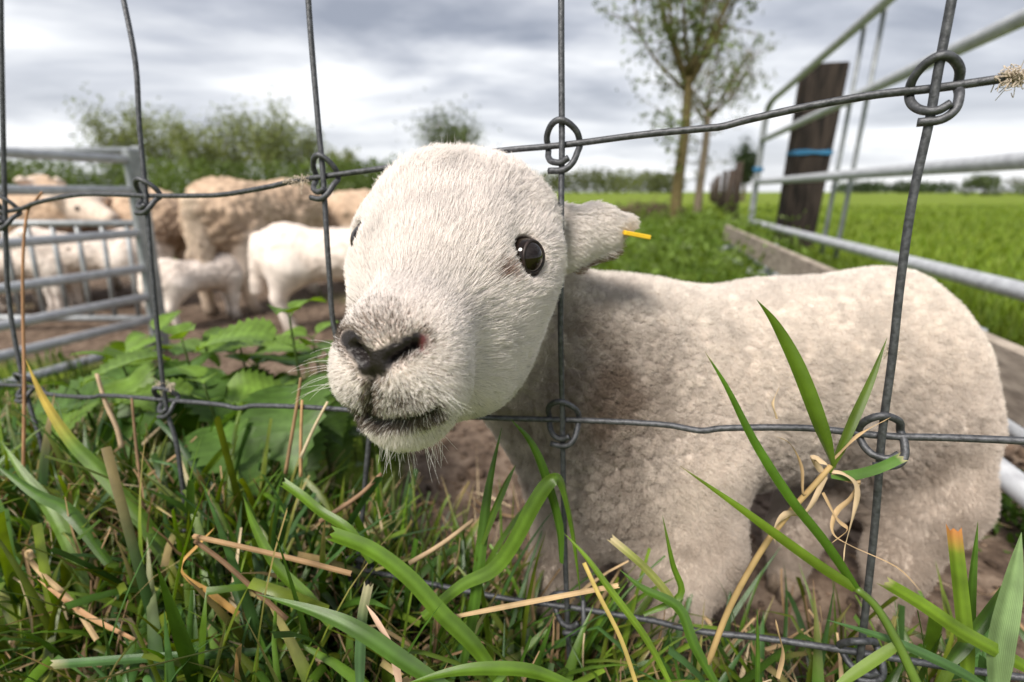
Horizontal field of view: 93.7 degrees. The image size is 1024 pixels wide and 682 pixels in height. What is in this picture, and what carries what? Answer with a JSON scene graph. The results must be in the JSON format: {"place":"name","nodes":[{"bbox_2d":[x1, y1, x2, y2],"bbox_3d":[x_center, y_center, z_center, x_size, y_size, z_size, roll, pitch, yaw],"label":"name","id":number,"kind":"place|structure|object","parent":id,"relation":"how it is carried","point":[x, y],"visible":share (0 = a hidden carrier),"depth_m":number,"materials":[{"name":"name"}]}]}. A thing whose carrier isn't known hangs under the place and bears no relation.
{"place":"outdoors","nodes":[
{"label":"outdoors","id":0,"kind":"place"},
{"bbox_2d":[0,383,1023,681],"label":"grass","id":1,"kind":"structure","parent":0,"point":[174,611],"depth_m":0.40,"materials":[{"name":"green plant"}]},
{"bbox_2d":[21,191,42,466],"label":"straw stalk","id":2,"kind":"object","parent":1,"relation":"on","point":[23,457],"visible":0.98,"depth_m":0.50,"materials":[{"name":"plant"}]},
{"bbox_2d":[1,441,89,611],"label":"grass blade","id":3,"kind":"object","parent":1,"relation":"on","point":[59,523],"depth_m":0.44,"materials":[{"name":"green plant"}]},
{"bbox_2d":[0,466,111,565],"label":"grass blade","id":4,"kind":"object","parent":1,"relation":"on","point":[75,519],"depth_m":0.41,"materials":[{"name":"green plant"}]},
{"bbox_2d":[24,549,98,641],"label":"dry straw stem","id":5,"kind":"object","parent":1,"relation":"on","point":[29,555],"visible":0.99,"depth_m":0.39,"materials":[{"name":"beige plant"}]},
{"bbox_2d":[37,579,134,640],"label":"dry straw stem","id":6,"kind":"object","parent":1,"relation":"on","point":[82,612],"visible":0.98,"depth_m":0.36,"materials":[{"name":"beige plant"}]},
{"bbox_2d":[26,361,182,587],"bbox_3d":[-0.370,0.130,0.445,0.188,0.213,0.020,9,19,26],"label":"grass blade","id":7,"kind":"object","parent":1,"relation":"on","point":[82,453],"depth_m":0.45,"materials":[{"name":"green plant"}]},
{"bbox_2d":[95,373,123,447],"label":"straw stalk","id":8,"kind":"object","parent":1,"relation":"on","point":[112,419],"visible":1,"depth_m":0.50,"materials":[{"name":"beige plant"}]},
{"bbox_2d":[130,398,143,507],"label":"straw stalk","id":9,"kind":"object","parent":1,"relation":"on","point":[135,438],"visible":0.7,"depth_m":0.48,"materials":[{"name":"plant"}]},
{"bbox_2d":[50,648,271,668],"bbox_3d":[-0.253,0.231,0.349,0.152,0.014,0.005,-2,17,-6],"label":"grass blade","id":10,"kind":"object","parent":1,"relation":"on","point":[93,661],"depth_m":0.34,"materials":[{"name":"green plant"}]},
{"bbox_2d":[181,529,239,615],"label":"dry straw stem","id":11,"kind":"object","parent":1,"relation":"on","point":[223,602],"visible":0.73,"depth_m":0.36,"materials":[{"name":"beige plant"}]},
{"bbox_2d":[193,539,288,620],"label":"dry straw stem","id":12,"kind":"object","parent":1,"relation":"on","point":[244,580],"visible":0.96,"depth_m":0.34,"materials":[{"name":"brown plant"}]},
{"bbox_2d":[243,496,332,629],"bbox_3d":[-0.166,0.162,0.351,0.084,0.083,0.007,9,19,26],"label":"grass blade","id":13,"kind":"object","parent":1,"relation":"on","point":[278,567],"depth_m":0.36,"materials":[{"name":"green plant"}]},
{"bbox_2d":[284,377,301,473],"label":"straw stalk","id":14,"kind":"object","parent":1,"relation":"on","point":[292,431],"visible":0.99,"depth_m":0.42,"materials":[{"name":"plant"}]},
{"bbox_2d":[299,400,302,476],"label":"straw stalk","id":15,"kind":"object","parent":1,"relation":"on","point":[300,442],"visible":1,"depth_m":0.42,"materials":[{"name":"beige plant"}]},
{"bbox_2d":[299,401,328,457],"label":"straw stalk","id":16,"kind":"object","parent":1,"relation":"on","point":[311,432],"visible":1,"depth_m":0.41,"materials":[{"name":"beige plant"}]},
{"bbox_2d":[280,477,373,563],"bbox_3d":[-0.130,0.125,0.337,0.075,0.051,0.004,6,18,20],"label":"grass blade","id":17,"kind":"object","parent":1,"relation":"on","point":[312,504],"depth_m":0.34,"materials":[{"name":"green plant"}]},
{"bbox_2d":[318,472,382,523],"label":"straw stalk","id":18,"kind":"object","parent":1,"relation":"on","point":[352,499],"visible":0.9,"depth_m":0.37,"materials":[{"name":"beige plant"}]},
{"bbox_2d":[257,594,448,681],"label":"grass blade","id":19,"kind":"object","parent":1,"relation":"on","point":[386,648],"depth_m":0.30,"materials":[{"name":"green plant"}]},
{"bbox_2d":[354,581,373,681],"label":"grass blade","id":20,"kind":"object","parent":1,"relation":"on","point":[360,648],"depth_m":0.32,"materials":[{"name":"green plant"}]},
{"bbox_2d":[366,605,401,681],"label":"dry straw stem","id":21,"kind":"object","parent":1,"relation":"on","point":[396,670],"visible":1,"depth_m":0.30,"materials":[{"name":"beige plant"}]},
{"bbox_2d":[327,526,505,681],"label":"grass blade","id":22,"kind":"object","parent":1,"relation":"on","point":[460,631],"depth_m":0.30,"materials":[{"name":"green plant"}]},
{"bbox_2d":[408,518,474,565],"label":"straw stalk","id":23,"kind":"object","parent":1,"relation":"on","point":[412,561],"visible":1,"depth_m":0.34,"materials":[{"name":"beige plant"}]},
{"bbox_2d":[461,428,501,663],"bbox_3d":[-0.022,0.144,0.335,0.009,0.161,0.057,7,19,23],"label":"grass blade","id":24,"kind":"object","parent":1,"relation":"on","point":[476,590],"depth_m":0.34,"materials":[{"name":"green plant"}]},
{"bbox_2d":[411,661,573,681],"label":"grass blade","id":25,"kind":"object","parent":1,"relation":"on","point":[510,668],"depth_m":0.29,"materials":[{"name":"green plant"}]},
{"bbox_2d":[481,465,515,544],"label":"grass blade","id":26,"kind":"object","parent":1,"relation":"on","point":[497,504],"depth_m":0.33,"materials":[{"name":"green plant"}]},
{"bbox_2d":[421,473,580,620],"bbox_3d":[-0.008,0.141,0.326,0.112,0.109,0.015,0,17,0],"label":"grass blade","id":27,"kind":"object","parent":1,"relation":"on","point":[506,553],"depth_m":0.32,"materials":[{"name":"green plant"}]},
{"bbox_2d":[455,583,619,617],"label":"dry straw stem","id":28,"kind":"object","parent":1,"relation":"on","point":[535,600],"visible":1,"depth_m":0.30,"materials":[{"name":"beige plant"}]},
{"bbox_2d":[512,420,563,563],"bbox_3d":[0.019,0.103,0.331,0.044,0.099,0.008,11,21,32],"label":"grass blade","id":29,"kind":"object","parent":1,"relation":"on","point":[544,472],"depth_m":0.33,"materials":[{"name":"green plant"}]},
{"bbox_2d":[582,562,637,681],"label":"dry straw stem","id":30,"kind":"object","parent":1,"relation":"on","point":[611,618],"visible":1,"depth_m":0.29,"materials":[{"name":"beige plant"}]},
{"bbox_2d":[564,533,670,681],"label":"grass blade","id":31,"kind":"object","parent":1,"relation":"on","point":[628,613],"depth_m":0.29,"materials":[{"name":"green plant"}]},
{"bbox_2d":[608,535,677,614],"bbox_3d":[0.084,0.148,0.306,0.050,0.049,0.003,5,18,17],"label":"grass blade","id":32,"kind":"object","parent":1,"relation":"on","point":[647,570],"depth_m":0.30,"materials":[{"name":"green plant"}]},
{"bbox_2d":[643,515,684,616],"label":"grass blade","id":33,"kind":"object","parent":1,"relation":"on","point":[679,596],"depth_m":0.31,"materials":[{"name":"green plant"}]},
{"bbox_2d":[620,570,718,681],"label":"grass blade","id":34,"kind":"object","parent":1,"relation":"on","point":[677,606],"depth_m":0.29,"materials":[{"name":"green plant"}]},
{"bbox_2d":[755,612,759,681],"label":"grass blade","id":35,"kind":"object","parent":1,"relation":"on","point":[757,669],"depth_m":0.30,"materials":[{"name":"green plant"}]},
{"bbox_2d":[775,620,784,678],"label":"dry straw stem","id":36,"kind":"object","parent":1,"relation":"on","point":[780,666],"visible":1,"depth_m":0.29,"materials":[{"name":"beige plant"}]},
{"bbox_2d":[680,352,920,681],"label":"forked grass","id":37,"kind":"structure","parent":1,"relation":"on","point":[844,577],"depth_m":0.25,"materials":[{"name":"green plant"}]},
{"bbox_2d":[706,299,919,665],"bbox_3d":[0.170,0.088,0.271,0.103,0.218,0.044,2,17,7],"label":"reed plant","id":38,"kind":"object","parent":1,"relation":"on","point":[809,394],"visible":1,"depth_m":0.26,"materials":[{"name":"green plant"}]},
{"bbox_2d":[826,619,983,681],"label":"grass blade","id":39,"kind":"object","parent":1,"relation":"on","point":[944,663],"depth_m":0.26,"materials":[{"name":"green plant"}]},
{"bbox_2d":[877,577,1023,671],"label":"grass blade","id":40,"kind":"object","parent":1,"relation":"on","point":[951,624],"depth_m":0.25,"materials":[{"name":"green plant"}]},
{"bbox_2d":[946,525,974,681],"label":"grass blade","id":41,"kind":"object","parent":1,"relation":"on","point":[962,604],"depth_m":0.27,"materials":[{"name":"green plant"}]},
{"bbox_2d":[968,523,977,621],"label":"grass blade","id":42,"kind":"object","parent":1,"relation":"on","point":[972,582],"depth_m":0.29,"materials":[{"name":"green plant"}]},
{"bbox_2d":[946,586,1000,664],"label":"grass blade","id":43,"kind":"object","parent":1,"relation":"on","point":[959,653],"depth_m":0.27,"materials":[{"name":"green plant"}]},
{"bbox_2d":[986,532,1023,681],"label":"grass blade","id":44,"kind":"object","parent":1,"relation":"on","point":[1004,628],"depth_m":0.25,"materials":[{"name":"green plant"}]},
{"bbox_2d":[0,192,1023,681],"bbox_3d":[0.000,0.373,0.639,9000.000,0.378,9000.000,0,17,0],"label":"ground","id":45,"kind":"structure","parent":0,"point":[308,316],"depth_m":0.96,"materials":[{"name":"soil"}]},
{"bbox_2d":[0,245,86,314],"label":"young lamb","id":46,"kind":"object","parent":45,"relation":"on","point":[49,268],"visible":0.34,"depth_m":2.75},
{"bbox_2d":[0,195,119,308],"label":"sheep","id":47,"kind":"object","parent":45,"relation":"on","point":[88,208],"visible":0.33,"depth_m":2.86},
{"bbox_2d":[0,146,152,321],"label":"metal hurdle","id":48,"kind":"object","parent":45,"relation":"on","point":[101,225],"visible":0.47,"depth_m":2.41,"materials":[{"name":"silver metal"}]},
{"bbox_2d":[0,227,164,311],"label":"young lamb","id":49,"kind":"object","parent":45,"relation":"on","point":[94,256],"visible":0.28,"depth_m":2.77},
{"bbox_2d":[0,147,169,389],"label":"metal hurdle","id":50,"kind":"object","parent":45,"relation":"on","point":[129,158],"visible":0.79,"depth_m":1.87,"materials":[{"name":"silver metal"}]},
{"bbox_2d":[13,174,186,291],"bbox_3d":[-2.834,-0.732,3.351,1.305,0.821,0.502,2,17,7],"label":"sheep","id":51,"kind":"object","parent":45,"relation":"on","point":[170,240],"visible":0.27,"depth_m":3.16},
{"bbox_2d":[4,337,204,483],"bbox_3d":[-0.568,0.101,0.719,0.212,0.216,0.222,3,18,10],"label":"nettle plant","id":52,"kind":"object","parent":45,"relation":"on","point":[139,376],"visible":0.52,"depth_m":0.66,"materials":[{"name":"green plant"}]},
{"bbox_2d":[37,376,171,441],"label":"nettle plant","id":53,"kind":"object","parent":45,"relation":"on","point":[85,410],"visible":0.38,"depth_m":0.64,"materials":[{"name":"green plant"}]},
{"bbox_2d":[55,81,176,185],"bbox_3d":[-19.041,-9.455,23.518,3.933,5.623,4.305,12,21,35],"label":"hedgerow tree","id":54,"kind":"object","parent":45,"relation":"on","point":[111,141],"visible":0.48,"depth_m":22.91,"materials":[{"name":"green plant"}]},
{"bbox_2d":[107,97,200,192],"bbox_3d":[-19.335,-10.540,26.297,4.101,5.737,3.967,0,17,0],"label":"hedgerow tree","id":55,"kind":"object","parent":45,"relation":"on","point":[165,148],"visible":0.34,"depth_m":25.95,"materials":[{"name":"green plant"}]},
{"bbox_2d":[92,311,221,417],"bbox_3d":[-0.580,0.089,0.797,0.212,0.256,0.189,-12,21,-33],"label":"nettle plant","id":56,"kind":"object","parent":45,"relation":"on","point":[191,344],"visible":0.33,"depth_m":0.77,"materials":[{"name":"green plant"}]},
{"bbox_2d":[80,321,278,478],"bbox_3d":[-0.436,0.096,0.685,0.203,0.265,0.204,0,17,0],"label":"nettle plant","id":57,"kind":"object","parent":45,"relation":"on","point":[188,423],"visible":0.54,"depth_m":0.64,"materials":[{"name":"green plant"}]},
{"bbox_2d":[10,173,359,190],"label":"woods","id":58,"kind":"object","parent":45,"relation":"on","point":[169,188],"depth_m":138.46,"materials":[{"name":"green plant"}]},
{"bbox_2d":[137,247,242,325],"bbox_3d":[-1.681,-0.317,2.626,0.229,0.460,0.643,9,19,26],"label":"young lamb","id":59,"kind":"object","parent":45,"relation":"on","point":[182,281],"visible":0.55,"depth_m":2.53},
{"bbox_2d":[148,104,236,190],"bbox_3d":[-14.880,-8.691,22.686,3.391,4.481,3.433,0,17,0],"label":"hedgerow tree","id":60,"kind":"object","parent":45,"relation":"on","point":[189,146],"visible":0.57,"depth_m":22.16,"materials":[{"name":"green plant"}]},
{"bbox_2d":[110,365,283,498],"bbox_3d":[-0.366,0.127,0.615,0.204,0.205,0.202,0,17,0],"label":"nettle plant","id":61,"kind":"object","parent":45,"relation":"on","point":[241,385],"visible":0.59,"depth_m":0.56,"materials":[{"name":"green plant"}]},
{"bbox_2d":[0,151,397,192],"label":"hedge","id":62,"kind":"object","parent":45,"relation":"on","point":[352,181],"visible":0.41,"depth_m":16.51,"materials":[{"name":"green plant"}]},
{"bbox_2d":[193,101,260,178],"bbox_3d":[-14.941,-9.887,25.342,3.627,5.394,3.782,0,17,0],"label":"hedgerow tree","id":63,"kind":"object","parent":45,"relation":"on","point":[232,147],"visible":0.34,"depth_m":24.96,"materials":[{"name":"green plant"}]},
{"bbox_2d":[168,327,312,426],"bbox_3d":[-0.390,0.098,0.756,0.188,0.274,0.202,-3,18,-10],"label":"nettle plant","id":64,"kind":"object","parent":45,"relation":"on","point":[272,346],"visible":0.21,"depth_m":0.69,"materials":[{"name":"green plant"}]},
{"bbox_2d":[203,353,288,481],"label":"nettle plant","id":65,"kind":"object","parent":45,"relation":"on","point":[241,357],"visible":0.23,"depth_m":0.70,"materials":[{"name":"green plant"}]},
{"bbox_2d":[177,176,332,316],"bbox_3d":[-1.566,-0.672,3.210,0.550,0.795,1.469,3,18,11],"label":"sheep","id":66,"kind":"object","parent":45,"relation":"on","point":[209,228],"visible":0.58,"depth_m":2.66},
{"bbox_2d":[218,84,303,179],"bbox_3d":[-11.646,-9.289,22.900,3.440,5.400,5.241,-13,22,-37],"label":"hedgerow tree","id":67,"kind":"object","parent":45,"relation":"on","point":[261,138],"visible":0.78,"depth_m":22.77,"materials":[{"name":"green plant"}]},
{"bbox_2d":[194,297,336,508],"bbox_3d":[-0.285,0.110,0.641,0.199,0.339,0.265,3,17,8],"label":"nettle plant","id":68,"kind":"object","parent":45,"relation":"on","point":[257,329],"visible":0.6,"depth_m":0.57,"materials":[{"name":"green plant"}]},
{"bbox_2d":[248,222,351,336],"bbox_3d":[-0.829,-0.338,2.434,0.970,0.606,0.332,-2,17,-5],"label":"young lamb","id":69,"kind":"object","parent":45,"relation":"on","point":[286,260],"visible":0.38,"depth_m":2.28},
{"bbox_2d":[266,103,333,185],"bbox_3d":[-11.712,-10.373,26.401,3.460,5.236,4.149,5,18,16],"label":"hedgerow tree","id":70,"kind":"object","parent":45,"relation":"on","point":[307,144],"visible":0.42,"depth_m":25.98,"materials":[{"name":"green plant"}]},
{"bbox_2d":[280,321,356,507],"bbox_3d":[-0.280,0.123,0.722,0.157,0.307,0.204,0,17,0],"label":"nettle plant","id":71,"kind":"object","parent":45,"relation":"on","point":[345,443],"visible":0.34,"depth_m":0.68,"materials":[{"name":"green plant"}]},
{"bbox_2d":[271,375,365,503],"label":"nettle plant","id":72,"kind":"object","parent":45,"relation":"on","point":[335,422],"visible":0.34,"depth_m":0.60,"materials":[{"name":"green plant"}]},
{"bbox_2d":[318,140,360,189],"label":"hedgerow tree","id":73,"kind":"object","parent":45,"relation":"on","point":[348,155],"visible":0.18,"depth_m":24.42,"materials":[{"name":"green plant"}]},
{"bbox_2d":[327,189,370,281],"bbox_3d":[-0.851,-0.894,3.850,1.300,0.847,0.488,-5,18,-16],"label":"sheep","id":74,"kind":"object","parent":45,"relation":"on","point":[343,206],"visible":0.15,"depth_m":3.52},
{"bbox_2d":[393,88,500,156],"bbox_3d":[-5.059,-14.893,36.810,8.347,7.616,5.801,-12,21,-34],"label":"round tree","id":75,"kind":"object","parent":45,"relation":"on","point":[452,131],"visible":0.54,"depth_m":36.15,"materials":[{"name":"green plant"}]},
{"bbox_2d":[0,0,1023,681],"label":"wire fence","id":76,"kind":"object","parent":45,"relation":"on","point":[932,110],"visible":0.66,"depth_m":0.34,"materials":[{"name":"grey metal"}]},
{"bbox_2d":[152,380,178,396],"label":"wool tuft","id":77,"kind":"object","parent":76,"relation":"on","point":[170,385],"visible":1,"depth_m":0.46,"materials":[{"name":"fur"}]},
{"bbox_2d":[282,174,311,194],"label":"wool tuft","id":78,"kind":"object","parent":76,"relation":"attached to","point":[295,183],"visible":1,"depth_m":0.39,"materials":[{"name":"fur"}]},
{"bbox_2d":[883,344,900,358],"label":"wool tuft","id":79,"kind":"object","parent":76,"relation":"attached to","point":[886,352],"visible":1,"depth_m":0.28,"materials":[{"name":"fur"}]},
{"bbox_2d":[990,61,1023,100],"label":"wool tuft","id":80,"kind":"object","parent":76,"relation":"attached to","point":[1015,75],"visible":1,"depth_m":0.23,"materials":[{"name":"fur"}]},
{"bbox_2d":[0,352,1023,552],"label":"weeds","id":81,"kind":"object","parent":45,"relation":"on","point":[1008,506],"visible":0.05,"depth_m":0.76,"materials":[{"name":"green plant"}]},
{"bbox_2d":[0,382,1023,681],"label":"dry straw","id":82,"kind":"object","parent":45,"relation":"on","point":[438,626],"depth_m":0.43,"materials":[{"name":"plant"}]},
{"bbox_2d":[355,165,688,193],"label":"woods","id":83,"kind":"object","parent":45,"relation":"on","point":[656,182],"visible":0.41,"depth_m":115.27,"materials":[{"name":"green plant"}]},
{"bbox_2d":[290,136,1009,664],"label":"lamb","id":84,"kind":"object","parent":45,"relation":"on","point":[464,264],"visible":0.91,"depth_m":0.41,"materials":[{"name":"white"}]},
{"bbox_2d":[614,193,691,221],"bbox_3d":[2.032,-1.939,7.214,1.448,0.546,1.257,0,17,0],"label":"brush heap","id":85,"kind":"object","parent":45,"relation":"on","point":[651,208],"visible":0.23,"depth_m":7.11,"materials":[{"name":"green plant"}]},
{"bbox_2d":[592,0,771,228],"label":"willow tree","id":86,"kind":"object","parent":45,"relation":"on","point":[688,74],"visible":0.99,"depth_m":5.44,"materials":[{"name":"green plant"}]},
{"bbox_2d":[709,183,712,200],"bbox_3d":[10.284,-7.666,24.827,0.160,1.008,0.137,7,19,21],"label":"fence post","id":87,"kind":"object","parent":45,"relation":"on","point":[710,193],"visible":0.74,"depth_m":24.78,"materials":[{"name":"brown wood"}]},
{"bbox_2d":[641,3,784,213],"bbox_3d":[4.012,-4.544,9.729,2.351,3.955,2.389,11,20,31],"label":"willow tree","id":88,"kind":"object","parent":45,"relation":"on","point":[700,176],"visible":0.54,"depth_m":9.50,"materials":[{"name":"green plant"}]},
{"bbox_2d":[711,178,715,202],"bbox_3d":[7.938,-5.863,18.858,0.163,1.056,0.138,7,19,21],"label":"fence post","id":89,"kind":"object","parent":45,"relation":"on","point":[713,190],"visible":0.74,"depth_m":18.80,"materials":[{"name":"brown wood"}]},
{"bbox_2d":[714,175,720,206],"bbox_3d":[6.384,-4.603,14.896,0.161,1.066,0.137,7,19,21],"label":"fence post","id":90,"kind":"object","parent":45,"relation":"on","point":[717,193],"visible":0.76,"depth_m":14.83,"materials":[{"name":"brown wood"}]},
{"bbox_2d":[719,171,727,209],"bbox_3d":[5.232,-3.674,11.918,0.129,1.042,0.129,7,19,21],"label":"fence post","id":91,"kind":"object","parent":45,"relation":"on","point":[723,189],"visible":0.76,"depth_m":11.85,"materials":[{"name":"brown wood"}]},
{"bbox_2d":[589,193,862,284],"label":"weeds","id":92,"kind":"object","parent":45,"relation":"on","point":[713,228],"visible":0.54,"depth_m":2.70,"materials":[{"name":"green plant"}]},
{"bbox_2d":[723,169,734,215],"bbox_3d":[4.393,-2.950,9.749,0.134,1.002,0.129,-7,19,-21],"label":"fence post","id":93,"kind":"object","parent":45,"relation":"on","point":[729,187],"visible":0.74,"depth_m":9.68,"materials":[{"name":"brown wood"}]},
{"bbox_2d":[730,162,743,219],"bbox_3d":[3.719,-2.421,7.955,0.136,1.013,0.129,7,19,21],"label":"fence post","id":94,"kind":"object","parent":45,"relation":"on","point":[736,193],"visible":0.79,"depth_m":7.88,"materials":[{"name":"brown wood"}]},
{"bbox_2d":[729,132,762,201],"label":"conifer tree","id":95,"kind":"object","parent":45,"relation":"on","point":[747,158],"visible":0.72,"depth_m":23.37,"materials":[{"name":"green plant"}]},
{"bbox_2d":[775,80,801,223],"bbox_3d":[2.259,-1.402,3.914,0.072,1.475,0.072,0,17,0],"label":"round post","id":96,"kind":"object","parent":45,"relation":"on","point":[796,103],"visible":0.09,"depth_m":3.83,"materials":[{"name":"silver metal"}]},
{"bbox_2d":[773,61,849,248],"bbox_3d":[2.363,-1.376,3.853,0.302,1.505,0.143,2,17,7],"label":"sleeper post","id":97,"kind":"object","parent":45,"relation":"on","point":[826,80],"visible":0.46,"depth_m":3.76,"materials":[{"name":"brown wood"}]},
{"bbox_2d":[786,150,832,154],"bbox_3d":[2.361,-1.495,3.816,0.299,0.039,0.163,2,17,7],"label":"blue twine","id":98,"kind":"object","parent":97,"relation":"attached to","point":[806,152],"visible":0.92,"depth_m":3.74,"materials":[{"name":"blue plastic"}]},
{"bbox_2d":[748,0,1023,301],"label":"field gate","id":99,"kind":"structure","parent":97,"relation":"attached to","point":[999,285],"depth_m":2.33,"materials":[{"name":"silver metal"}]},
{"bbox_2d":[753,167,763,171],"bbox_3d":[2.310,-1.609,4.505,0.078,0.046,0.078,2,17,7],"label":"blue twine","id":100,"kind":"object","parent":99,"relation":"attached to","point":[755,169],"visible":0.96,"depth_m":4.47,"materials":[{"name":"blue plastic"}]},
{"bbox_2d":[719,225,1023,507],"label":"kick board","id":101,"kind":"object","parent":45,"relation":"on","point":[779,260],"visible":0.3,"depth_m":0.76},
{"bbox_2d":[829,179,961,192],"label":"woods","id":102,"kind":"object","parent":45,"relation":"on","point":[877,186],"visible":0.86,"depth_m":145.91,"materials":[{"name":"green plant"}]},
{"bbox_2d":[955,173,1023,195],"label":"round bush","id":103,"kind":"object","parent":45,"relation":"on","point":[981,181],"visible":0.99,"depth_m":59.12,"materials":[{"name":"green plant"}]},
{"bbox_2d":[1004,176,1023,194],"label":"pale bush","id":104,"kind":"object","parent":45,"relation":"on","point":[1013,181],"visible":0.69,"depth_m":74.42,"materials":[{"name":"green plant"}]},
{"bbox_2d":[0,200,1023,467],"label":"pasture grass","id":105,"kind":"structure","parent":0,"point":[990,252],"depth_m":3.55,"materials":[{"name":"green plant"}]},
{"bbox_2d":[0,0,1023,191],"label":"sky","id":106,"kind":"structure","parent":0,"point":[372,56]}
]}

